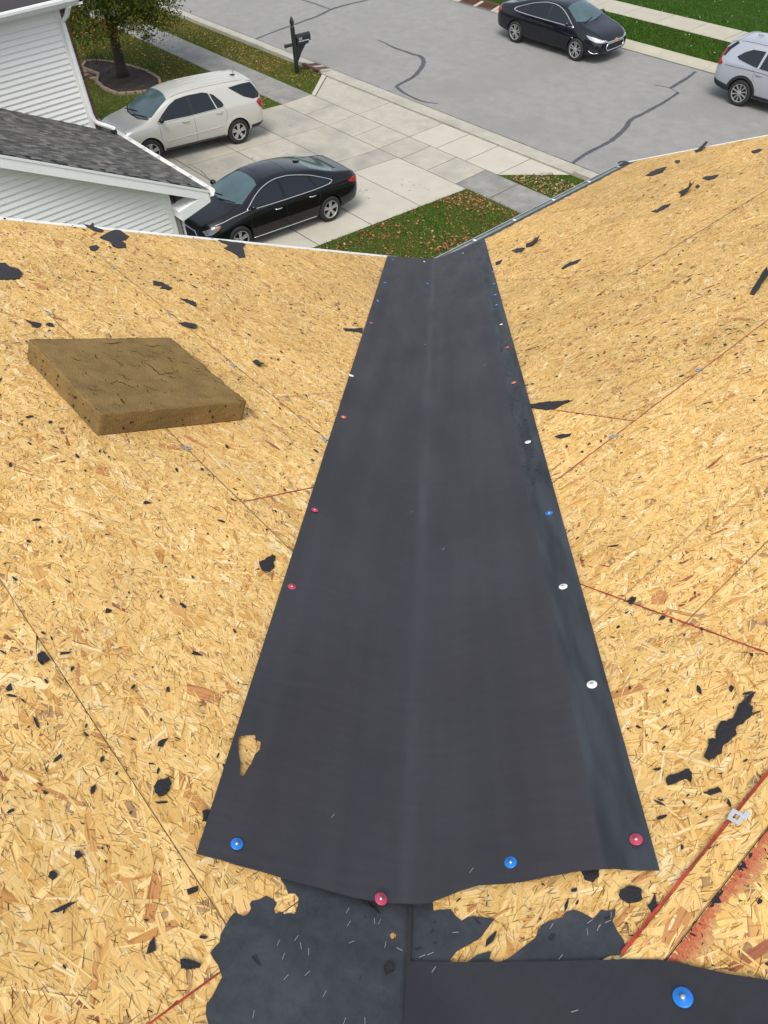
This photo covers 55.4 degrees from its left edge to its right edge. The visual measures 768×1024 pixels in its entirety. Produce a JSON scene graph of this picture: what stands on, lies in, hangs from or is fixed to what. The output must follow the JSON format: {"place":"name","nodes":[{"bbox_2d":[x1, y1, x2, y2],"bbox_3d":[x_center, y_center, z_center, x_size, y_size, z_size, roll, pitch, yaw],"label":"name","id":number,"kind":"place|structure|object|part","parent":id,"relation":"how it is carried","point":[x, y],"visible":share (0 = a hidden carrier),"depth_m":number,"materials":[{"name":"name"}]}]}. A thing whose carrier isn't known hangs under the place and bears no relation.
{"place":"outdoors","nodes":[
{"label":"outdoors","id":0,"kind":"place"},
{"bbox_2d":[116,1,319,92],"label":"street verge grass","id":1,"kind":"structure","parent":0,"point":[209,47],"depth_m":27.65,"materials":[{"name":"green plant"}]},
{"bbox_2d":[74,0,550,213],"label":"sidewalk","id":2,"kind":"structure","parent":0,"point":[514,196],"depth_m":22.54,"materials":[{"name":"concrete"}]},
{"bbox_2d":[163,75,568,247],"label":"driveway","id":3,"kind":"structure","parent":0,"point":[389,185],"depth_m":21.20,"materials":[{"name":"concrete"}]},
{"bbox_2d":[102,68,262,156],"bbox_3d":[-5.866,-11.535,21.054,4.616,1.822,2.012,-29,54,-25],"label":"parked car","id":4,"kind":"object","parent":3,"relation":"on","point":[159,118],"visible":0.89,"depth_m":20.61,"materials":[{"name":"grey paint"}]},
{"bbox_3d":[-5.847,-11.112,20.181,1.024,0.453,0.207,-29,54,-25],"label":"side window","id":5,"kind":"part","parent":4,"relation":"part of","materials":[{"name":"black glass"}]},
{"bbox_3d":[-5.109,-11.517,20.570,0.715,0.448,0.203,-29,54,-25],"label":"side window","id":6,"kind":"part","parent":4,"relation":"part of","materials":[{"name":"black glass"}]},
{"bbox_3d":[-4.747,-11.663,20.735,0.357,0.378,0.127,-11,49,-7],"label":"side window","id":7,"kind":"part","parent":4,"relation":"part of","materials":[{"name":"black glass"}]},
{"bbox_3d":[-4.052,-12.154,21.140,0.960,0.391,0.220,-29,54,-25],"label":"quarter window","id":8,"kind":"part","parent":4,"relation":"part of","materials":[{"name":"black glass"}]},
{"bbox_2d":[184,155,356,241],"bbox_3d":[-2.839,-7.680,17.790,4.540,1.367,1.948,-31,55,-27],"label":"parked car","id":9,"kind":"object","parent":3,"relation":"on","point":[250,201],"visible":0.87,"depth_m":17.22,"materials":[{"name":"black paint"}]},
{"bbox_3d":[-2.788,-7.331,16.908,0.934,0.356,0.238,-31,55,-27],"label":"side window","id":10,"kind":"part","parent":9,"relation":"part of","materials":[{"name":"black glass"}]},
{"bbox_3d":[-2.051,-7.774,17.339,0.859,0.359,0.241,-31,55,-27],"label":"side window","id":11,"kind":"part","parent":9,"relation":"part of","materials":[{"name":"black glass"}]},
{"bbox_3d":[-1.846,-8.613,18.009,0.758,0.220,1.160,-31,55,-27],"label":"rear window","id":12,"kind":"part","parent":9,"relation":"part of","materials":[{"name":"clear glass"}]},
{"bbox_3d":[-1.560,-8.012,17.640,0.514,0.210,0.150,-31,55,-27],"label":"side window","id":13,"kind":"part","parent":9,"relation":"part of","materials":[{"name":"black glass"}]},
{"bbox_2d":[71,0,767,258],"bbox_3d":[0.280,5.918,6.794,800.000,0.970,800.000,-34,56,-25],"label":"ground","id":14,"kind":"structure","parent":0,"point":[658,35],"depth_m":26.40,"materials":[{"name":"green plant"}]},
{"bbox_2d":[84,69,96,83],"bbox_3d":[-10.337,-15.381,25.871,0.343,0.184,1.784,-29,54,-21],"label":"stone border","id":15,"kind":"object","parent":14,"relation":"on","point":[91,76],"visible":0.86,"depth_m":25.84,"materials":[{"name":"stone"}]},
{"bbox_2d":[0,0,214,234],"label":"neighbour house","id":16,"kind":"structure","parent":14,"relation":"on","point":[67,156],"depth_m":13.68,"materials":[{"name":"white"}]},
{"bbox_2d":[82,46,161,95],"bbox_3d":[-9.554,-15.687,25.910,2.155,0.610,4.920,-34,56,-25],"label":"mulch bed","id":17,"kind":"object","parent":14,"relation":"on","point":[139,80],"visible":0.83,"depth_m":25.69,"materials":[{"name":"brown soil"}]},
{"bbox_2d":[64,0,191,77],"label":"shade tree","id":18,"kind":"object","parent":17,"relation":"on","point":[112,14],"visible":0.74,"depth_m":23.56,"materials":[{"name":"green plant"}]},
{"bbox_2d":[76,22,266,104],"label":"lawn leaves","id":19,"kind":"object","parent":14,"relation":"on","point":[150,61],"visible":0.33,"depth_m":27.33,"materials":[{"name":"brown plant"}]},
{"bbox_2d":[68,10,280,119],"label":"neighbour grass","id":20,"kind":"structure","parent":14,"relation":"on","point":[142,58],"depth_m":27.00,"materials":[{"name":"green plant"}]},
{"bbox_2d":[148,14,314,86],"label":"street verge leaves","id":21,"kind":"object","parent":14,"relation":"on","point":[267,58],"visible":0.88,"depth_m":27.81,"materials":[{"name":"brown plant"}]},
{"bbox_2d":[284,16,310,73],"bbox_3d":[-3.009,-16.236,25.505,1.020,1.860,0.205,-27,53,-20],"label":"mailbox","id":22,"kind":"object","parent":14,"relation":"on","point":[300,41],"visible":1,"depth_m":25.39,"materials":[{"name":"grey metal"}]},
{"bbox_2d":[302,63,332,73],"bbox_3d":[-2.383,-15.952,26.380,0.580,0.330,1.070,-34,56,-25],"label":"storm drain","id":23,"kind":"object","parent":14,"relation":"on","point":[317,68],"visible":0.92,"depth_m":26.23,"materials":[{"name":"metal"}]},
{"bbox_2d":[0,135,767,1023],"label":"roof sheathing","id":24,"kind":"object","parent":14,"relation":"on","point":[140,589],"depth_m":2.12,"materials":[{"name":"beige wood"}]},
{"bbox_2d":[0,263,22,279],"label":"felt scrap","id":25,"kind":"object","parent":24,"relation":"on","point":[7,272],"visible":1,"depth_m":3.51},
{"bbox_2d":[24,319,40,327],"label":"felt scrap","id":26,"kind":"object","parent":24,"relation":"on","point":[35,324],"visible":1,"depth_m":3.12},
{"bbox_2d":[37,651,49,661],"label":"felt scrap","id":27,"kind":"object","parent":24,"relation":"on","point":[42,656],"visible":1,"depth_m":1.68,"materials":[{"name":"black paper"}]},
{"bbox_2d":[48,870,56,880],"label":"felt scrap","id":28,"kind":"object","parent":24,"relation":"on","point":[52,875],"visible":1,"depth_m":1.30,"materials":[{"name":"black paper"}]},
{"bbox_2d":[75,851,82,858],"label":"felt scrap","id":29,"kind":"object","parent":24,"relation":"on","point":[78,854],"visible":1,"depth_m":1.34,"materials":[{"name":"black paper"}]},
{"bbox_2d":[89,245,97,250],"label":"felt scrap","id":30,"kind":"object","parent":24,"relation":"on","point":[94,247],"visible":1,"depth_m":4.17,"materials":[{"name":"black paper"}]},
{"bbox_2d":[84,223,103,232],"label":"felt scrap","id":31,"kind":"object","parent":24,"relation":"on","point":[93,228],"visible":1,"depth_m":4.48,"materials":[{"name":"black fabric"}]},
{"bbox_2d":[99,230,128,247],"bbox_3d":[-1.640,-1.663,4.450,0.146,0.101,0.382,-11,49,-7],"label":"felt scrap","id":32,"kind":"object","parent":24,"relation":"on","point":[115,238],"visible":1,"depth_m":4.43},
{"bbox_2d":[27,337,245,434],"bbox_3d":[-0.967,-0.523,2.894,0.602,0.342,0.604,-34,56,-25],"label":"foam slab","id":33,"kind":"object","parent":24,"relation":"on","point":[103,386],"depth_m":2.80,"materials":[{"name":"brown"}]},
{"bbox_2d":[153,281,171,289],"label":"felt scrap","id":34,"kind":"object","parent":24,"relation":"on","point":[162,284],"visible":1,"depth_m":4.00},
{"bbox_2d":[154,777,171,796],"bbox_3d":[-0.455,0.567,1.508,0.036,0.021,0.039,-26,53,-19],"label":"felt scrap","id":35,"kind":"object","parent":24,"relation":"on","point":[161,787],"visible":1,"depth_m":1.50,"materials":[{"name":"black paper"}]},
{"bbox_2d":[178,322,197,327],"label":"felt scrap","id":36,"kind":"object","parent":24,"relation":"on","point":[188,324],"visible":1,"depth_m":3.63,"materials":[{"name":"black paper"}]},
{"bbox_2d":[180,298,195,306],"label":"felt scrap","id":37,"kind":"object","parent":24,"relation":"on","point":[190,302],"visible":1,"depth_m":3.92,"materials":[{"name":"black fabric"}]},
{"bbox_2d":[180,958,200,969],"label":"felt scrap","id":38,"kind":"object","parent":24,"relation":"on","point":[185,963],"visible":1,"depth_m":1.25,"materials":[{"name":"black fabric"}]},
{"bbox_2d":[202,809,209,821],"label":"felt scrap","id":39,"kind":"object","parent":24,"relation":"on","point":[205,814],"visible":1,"depth_m":1.48,"materials":[{"name":"black paper"}]},
{"bbox_2d":[218,240,245,257],"bbox_3d":[-1.055,-1.809,5.078,0.186,0.122,0.402,-8,49,-5],"label":"felt scrap","id":40,"kind":"object","parent":24,"relation":"on","point":[236,248],"visible":1,"depth_m":5.08,"materials":[{"name":"black paper"}]},
{"bbox_2d":[253,359,263,364],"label":"felt scrap","id":41,"kind":"object","parent":24,"relation":"on","point":[257,362],"visible":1,"depth_m":3.50,"materials":[{"name":"black fabric"}]},
{"bbox_2d":[259,554,274,571],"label":"felt scrap","id":42,"kind":"object","parent":24,"relation":"on","point":[267,564],"visible":1,"depth_m":2.23,"materials":[{"name":"black paper"}]},
{"bbox_2d":[206,878,408,1023],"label":"torn underlayment","id":43,"kind":"object","parent":24,"relation":"attached to","point":[283,983],"visible":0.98,"depth_m":1.31,"materials":[{"name":"black fabric"}]},
{"bbox_2d":[343,328,362,332],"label":"felt scrap","id":44,"kind":"object","parent":24,"relation":"on","point":[360,330],"visible":1,"depth_m":4.37,"materials":[{"name":"black paper"}]},
{"bbox_2d":[196,239,659,905],"bbox_3d":[0.294,-0.916,4.157,0.897,2.140,6.154,2,49,4],"label":"underlayment sheet","id":45,"kind":"object","parent":24,"relation":"attached to","point":[428,713],"visible":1,"depth_m":1.96,"materials":[{"name":"black plastic"}]},
{"bbox_2d":[410,902,624,961],"bbox_3d":[0.232,0.787,1.342,0.381,0.239,0.341,1,49,3],"label":"torn underlayment","id":46,"kind":"object","parent":24,"relation":"attached to","point":[596,937],"visible":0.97,"depth_m":1.33,"materials":[{"name":"black fabric"}]},
{"bbox_2d":[512,247,524,252],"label":"felt scrap","id":47,"kind":"object","parent":24,"relation":"on","point":[516,250],"visible":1,"depth_m":6.07,"materials":[{"name":"black paper"}]},
{"bbox_2d":[526,235,539,246],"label":"felt scrap","id":48,"kind":"object","parent":24,"relation":"on","point":[532,242],"visible":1,"depth_m":6.11,"materials":[{"name":"black paper"}]},
{"bbox_2d":[531,400,571,409],"bbox_3d":[0.733,-0.473,3.273,0.190,0.084,0.085,21,53,19],"label":"felt scrap","id":49,"kind":"object","parent":24,"relation":"on","point":[549,405],"visible":1,"depth_m":3.26,"materials":[{"name":"black paper"}]},
{"bbox_2d":[555,433,570,438],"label":"felt scrap","id":50,"kind":"object","parent":24,"relation":"on","point":[560,436],"visible":1,"depth_m":2.97,"materials":[{"name":"black paper"}]},
{"bbox_2d":[562,259,580,268],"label":"felt scrap","id":51,"kind":"object","parent":24,"relation":"on","point":[570,264],"visible":1,"depth_m":5.17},
{"bbox_2d":[407,959,767,1023],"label":"underlayment strip","id":52,"kind":"object","parent":24,"relation":"attached to","point":[635,991],"visible":1,"depth_m":1.22,"materials":[{"name":"black plastic"}]},
{"bbox_2d":[581,870,598,881],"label":"felt scrap","id":53,"kind":"object","parent":24,"relation":"on","point":[591,875],"visible":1,"depth_m":1.39,"materials":[{"name":"black paper"}]},
{"bbox_2d":[618,161,629,165],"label":"felt scrap","id":54,"kind":"object","parent":24,"relation":"on","point":[624,163],"visible":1,"depth_m":8.03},
{"bbox_2d":[619,886,641,902],"bbox_3d":[0.451,0.699,1.338,0.040,0.020,0.032,9,50,10],"label":"felt scrap","id":55,"kind":"object","parent":24,"relation":"on","point":[630,894],"visible":1,"depth_m":1.34,"materials":[{"name":"black paper"}]},
{"bbox_2d":[627,596,635,603],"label":"felt scrap","id":56,"kind":"object","parent":24,"relation":"on","point":[632,599],"visible":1,"depth_m":2.00,"materials":[{"name":"black paper"}]},
{"bbox_2d":[647,895,659,913],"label":"felt scrap","id":57,"kind":"object","parent":24,"relation":"on","point":[652,905],"visible":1,"depth_m":1.31,"materials":[{"name":"black fabric"}]},
{"bbox_2d":[645,167,666,175],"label":"felt scrap","id":58,"kind":"object","parent":24,"relation":"on","point":[655,172],"visible":1,"depth_m":7.01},
{"bbox_2d":[652,203,670,212],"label":"felt scrap","id":59,"kind":"object","parent":24,"relation":"on","point":[663,207],"visible":1,"depth_m":5.72,"materials":[{"name":"black paper"}]},
{"bbox_2d":[666,768,691,784],"bbox_3d":[0.608,0.545,1.507,0.054,0.022,0.033,-2,49,1],"label":"felt scrap","id":60,"kind":"object","parent":24,"relation":"on","point":[671,779],"visible":1,"depth_m":1.50,"materials":[{"name":"black paper"}]},
{"bbox_2d":[678,180,694,196],"bbox_3d":[2.459,-2.656,5.945,0.094,0.129,0.370,10,50,11],"label":"felt scrap","id":61,"kind":"object","parent":24,"relation":"on","point":[683,191],"visible":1,"depth_m":5.91,"materials":[{"name":"black fabric"}]},
{"bbox_2d":[695,141,707,151],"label":"felt scrap","id":62,"kind":"object","parent":24,"relation":"on","point":[701,147],"visible":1,"depth_m":7.29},
{"bbox_2d":[703,174,718,179],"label":"felt scrap","id":63,"kind":"object","parent":24,"relation":"on","point":[710,177],"visible":1,"depth_m":6.08,"materials":[{"name":"black paper"}]},
{"bbox_2d":[704,787,721,794],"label":"felt scrap","id":64,"kind":"object","parent":24,"relation":"on","point":[713,791],"visible":1,"depth_m":1.46,"materials":[{"name":"black paper"}]},
{"bbox_2d":[704,691,759,760],"bbox_3d":[0.749,0.456,1.568,0.214,0.030,0.046,-34,56,-25],"label":"felt scrap","id":65,"kind":"object","parent":24,"relation":"on","point":[726,732],"visible":1,"depth_m":1.56,"materials":[{"name":"black paper"}]},
{"bbox_2d":[750,267,767,294],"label":"felt scrap","id":66,"kind":"object","parent":24,"relation":"on","point":[759,282],"visible":1,"depth_m":3.68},
{"bbox_2d":[314,189,520,258],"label":"lawn grass","id":67,"kind":"structure","parent":14,"relation":"on","point":[446,236],"depth_m":18.24,"materials":[{"name":"green plant"}]},
{"bbox_2d":[318,190,517,257],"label":"fallen leaves","id":68,"kind":"object","parent":14,"relation":"on","point":[448,198],"visible":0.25,"depth_m":18.19,"materials":[{"name":"brown plant"}]},
{"bbox_2d":[154,0,717,180],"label":"kerb","id":69,"kind":"structure","parent":14,"relation":"on","point":[579,172],"depth_m":24.91,"materials":[{"name":"concrete"}]},
{"bbox_2d":[459,0,500,11],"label":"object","id":70,"kind":"object","parent":14,"relation":"on","point":[484,4],"visible":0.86,"depth_m":30.57,"materials":[{"name":"brick"}]},
{"bbox_2d":[504,174,581,196],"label":"verge grass","id":71,"kind":"structure","parent":14,"relation":"on","point":[552,182],"depth_m":19.97,"materials":[{"name":"green plant"}]},
{"bbox_2d":[511,172,574,196],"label":"verge leaves","id":72,"kind":"object","parent":14,"relation":"on","point":[556,184],"visible":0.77,"depth_m":19.90,"materials":[{"name":"brown plant"}]},
{"bbox_2d":[160,0,767,173],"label":"road","id":73,"kind":"structure","parent":0,"point":[478,67],"depth_m":25.15,"materials":[{"name":"grey asphalt"}]},
{"bbox_2d":[498,0,625,60],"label":"parked car","id":74,"kind":"object","parent":73,"relation":"on","point":[577,29],"visible":1,"depth_m":25.87,"materials":[{"name":"black paint"}]},
{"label":"side window","id":75,"kind":"part","parent":74,"relation":"part of","materials":[{"name":"black glass"}]},
{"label":"side window","id":76,"kind":"part","parent":74,"relation":"part of","materials":[{"name":"black glass"}]},
{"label":"side window","id":77,"kind":"part","parent":74,"relation":"part of","materials":[{"name":"black glass"}]},
{"bbox_2d":[714,31,767,105],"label":"parked car","id":78,"kind":"object","parent":73,"relation":"on","point":[741,75],"visible":1,"depth_m":22.35,"materials":[{"name":"silver metal"}]},
{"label":"side window","id":79,"kind":"part","parent":78,"relation":"part of","materials":[{"name":"black glass"}]},
{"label":"side window","id":80,"kind":"part","parent":78,"relation":"part of","materials":[{"name":"black glass"}]},
{"bbox_2d":[488,0,729,62],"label":"verge grass","id":81,"kind":"structure","parent":0,"point":[673,41],"depth_m":27.07,"materials":[{"name":"green plant"}]},
{"bbox_2d":[586,0,748,42],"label":"sidewalk","id":82,"kind":"structure","parent":0,"point":[719,32],"depth_m":28.46,"materials":[{"name":"concrete"}]},
{"bbox_2d":[618,0,767,31],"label":"lawn grass","id":83,"kind":"structure","parent":0,"point":[681,12],"depth_m":29.06,"materials":[{"name":"green plant"}]}
]}

